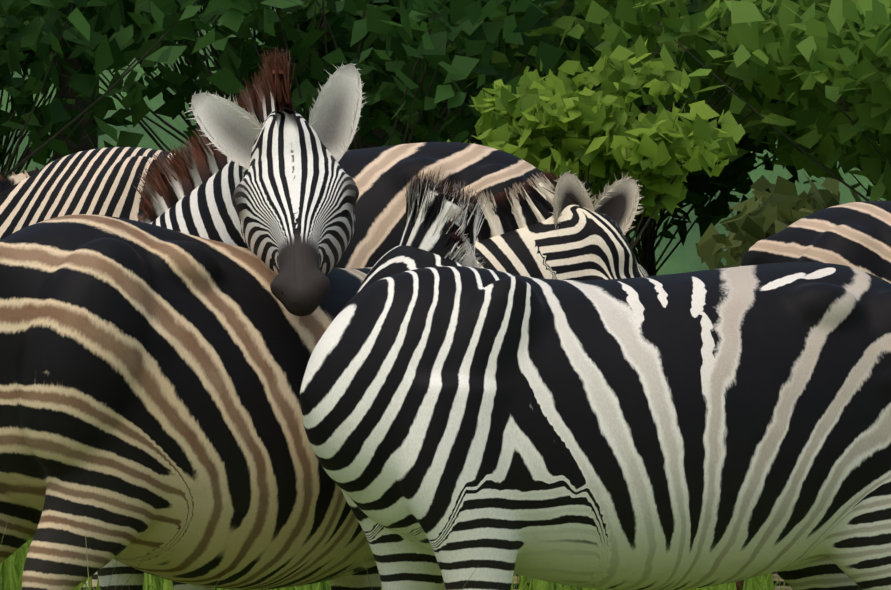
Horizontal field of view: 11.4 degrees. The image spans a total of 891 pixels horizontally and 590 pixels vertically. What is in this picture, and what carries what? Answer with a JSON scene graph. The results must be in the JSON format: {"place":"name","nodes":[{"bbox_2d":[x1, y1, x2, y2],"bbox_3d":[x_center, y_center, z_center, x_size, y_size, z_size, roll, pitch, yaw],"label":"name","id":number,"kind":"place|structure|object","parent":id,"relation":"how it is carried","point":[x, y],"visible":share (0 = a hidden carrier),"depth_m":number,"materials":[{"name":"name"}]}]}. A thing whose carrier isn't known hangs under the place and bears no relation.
{"place":"outdoors","nodes":[
{"label":"outdoors","id":0,"kind":"place"},
{"bbox_2d":[0,4,885,589],"bbox_3d":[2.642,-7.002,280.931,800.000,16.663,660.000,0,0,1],"label":"ground","id":1,"kind":"structure","parent":0,"point":[684,258],"depth_m":81.25,"materials":[{"name":"green plant"}]},
{"bbox_2d":[52,46,98,161],"bbox_3d":[-3.153,-4.006,35.290,7.645,9.685,7.102,0,0,1],"label":"tree","id":2,"kind":"object","parent":1,"relation":"on","point":[85,144],"visible":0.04,"depth_m":34.80,"materials":[{"name":"green plant"}]},
{"bbox_2d":[0,4,179,177],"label":"tree","id":3,"kind":"object","parent":1,"relation":"on","point":[4,155],"visible":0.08,"depth_m":35.57,"materials":[{"name":"green plant"}]},
{"bbox_2d":[0,0,321,177],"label":"bush","id":4,"kind":"object","parent":1,"relation":"on","point":[32,36],"visible":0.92,"depth_m":21.99,"materials":[{"name":"green plant"}]},
{"bbox_2d":[97,46,366,589],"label":"zebra","id":5,"kind":"object","parent":1,"relation":"on","point":[264,177],"visible":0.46,"depth_m":11.48},
{"bbox_2d":[79,2,391,150],"bbox_3d":[-1.292,-1.561,26.180,4.762,4.646,5.292,0,0,38],"label":"tree","id":6,"kind":"object","parent":1,"relation":"on","point":[187,121],"depth_m":25.99,"materials":[{"name":"green plant"}]},
{"bbox_2d":[0,142,544,589],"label":"zebra","id":7,"kind":"object","parent":1,"relation":"on","point":[102,181],"visible":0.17,"depth_m":13.34},
{"bbox_2d":[0,168,648,589],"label":"zebra","id":8,"kind":"object","parent":1,"relation":"on","point":[150,386],"visible":0.6,"depth_m":11.07},
{"bbox_2d":[351,34,401,147],"bbox_3d":[-0.197,-3.035,28.336,5.960,7.679,6.391,0,0,-29],"label":"tree","id":9,"kind":"object","parent":1,"relation":"on","point":[378,132],"depth_m":28.12,"materials":[{"name":"green plant"}]},
{"bbox_2d":[0,0,774,188],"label":"bush","id":10,"kind":"object","parent":1,"relation":"on","point":[419,86],"visible":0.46,"depth_m":23.13,"materials":[{"name":"green plant"}]},
{"bbox_2d":[0,522,780,589],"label":"grass stalks","id":11,"kind":"object","parent":1,"relation":"on","point":[220,578],"depth_m":10.44,"materials":[{"name":"green plant"}]},
{"bbox_2d":[0,536,793,589],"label":"grass field","id":12,"kind":"structure","parent":1,"relation":"on","point":[11,568],"depth_m":13.18,"materials":[{"name":"green plant"}]},
{"bbox_2d":[180,0,880,197],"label":"bush","id":13,"kind":"object","parent":1,"relation":"on","point":[718,100],"visible":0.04,"depth_m":24.38,"materials":[{"name":"green plant"}]},
{"bbox_2d":[298,9,795,249],"bbox_3d":[1.474,-1.463,35.719,5.366,4.425,6.436,0,0,-15],"label":"tree","id":14,"kind":"object","parent":1,"relation":"on","point":[729,178],"visible":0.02,"depth_m":34.69,"materials":[{"name":"green plant"}]},
{"bbox_2d":[256,12,855,275],"bbox_3d":[1.235,-1.531,35.410,5.792,4.567,5.981,0,0,34],"label":"tree","id":15,"kind":"object","parent":1,"relation":"on","point":[646,260],"visible":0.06,"depth_m":35.66,"materials":[{"name":"green plant"}]},
{"bbox_2d":[300,165,890,589],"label":"zebra","id":16,"kind":"object","parent":1,"relation":"on","point":[462,415],"visible":1,"depth_m":10.78},
{"bbox_2d":[446,34,744,249],"bbox_3d":[0.576,-0.150,18.465,1.282,1.844,1.361,0,0,1],"label":"bright bush","id":17,"kind":"object","parent":1,"relation":"on","point":[561,123],"visible":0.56,"depth_m":18.09,"materials":[{"name":"green plant"}]},
{"bbox_2d":[553,0,890,200],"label":"tree","id":18,"kind":"object","parent":1,"relation":"on","point":[815,48],"visible":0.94,"depth_m":22.20,"materials":[{"name":"green plant"}]},
{"bbox_2d":[714,214,807,268],"bbox_3d":[2.013,0.147,19.224,2.152,1.220,1.770,0,0,1],"label":"olive bush","id":19,"kind":"object","parent":1,"relation":"on","point":[729,259],"depth_m":18.91,"materials":[{"name":"green plant"}]},
{"bbox_2d":[691,175,861,271],"bbox_3d":[1.778,0.087,20.749,2.330,1.385,2.386,0,0,1],"label":"bush","id":20,"kind":"object","parent":1,"relation":"on","point":[784,205],"visible":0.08,"depth_m":20.20,"materials":[{"name":"green plant"}]},
{"bbox_2d":[709,50,878,200],"bbox_3d":[4.284,-1.203,30.614,5.544,4.008,4.503,0,0,1],"label":"bush","id":21,"kind":"object","parent":1,"relation":"on","point":[787,152],"visible":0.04,"depth_m":30.23,"materials":[{"name":"green plant"}]},
{"bbox_2d":[735,201,890,589],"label":"zebra","id":22,"kind":"object","parent":1,"relation":"on","point":[856,235],"visible":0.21,"depth_m":12.56},
{"bbox_2d":[783,111,881,200],"bbox_3d":[4.948,-1.706,35.536,6.218,4.983,5.186,0,0,22],"label":"tree","id":23,"kind":"object","parent":1,"relation":"on","point":[857,184],"visible":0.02,"depth_m":35.23,"materials":[{"name":"green plant"}]}
]}

